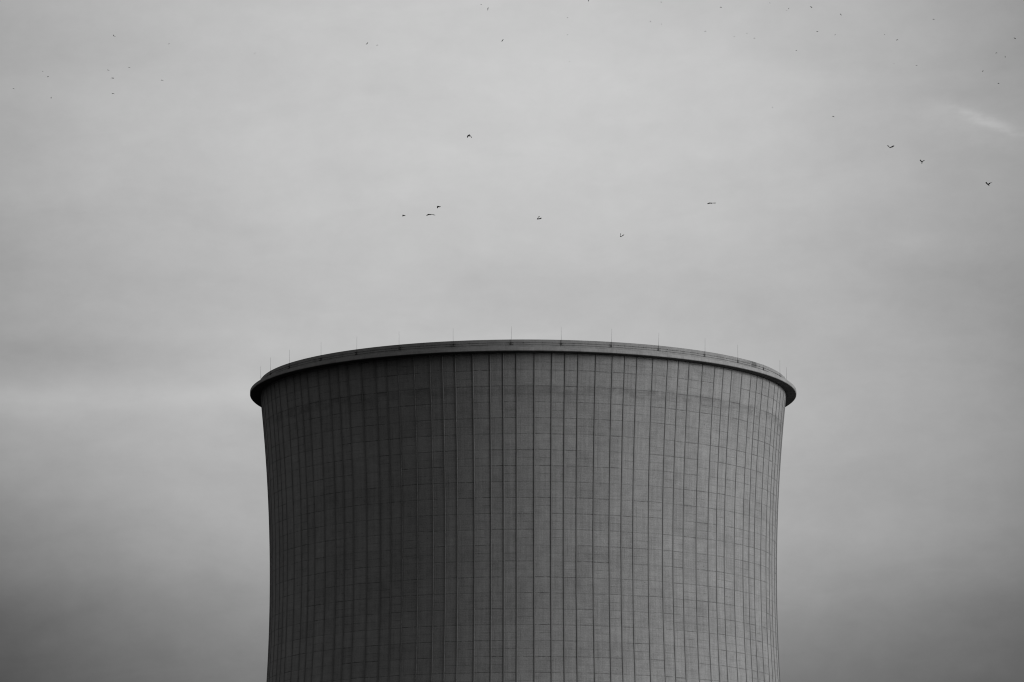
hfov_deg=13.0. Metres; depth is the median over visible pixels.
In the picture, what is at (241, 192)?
sky
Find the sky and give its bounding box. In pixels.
[0,0,1023,681]
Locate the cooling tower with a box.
[250,330,796,681]
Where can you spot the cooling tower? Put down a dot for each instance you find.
(523, 510)

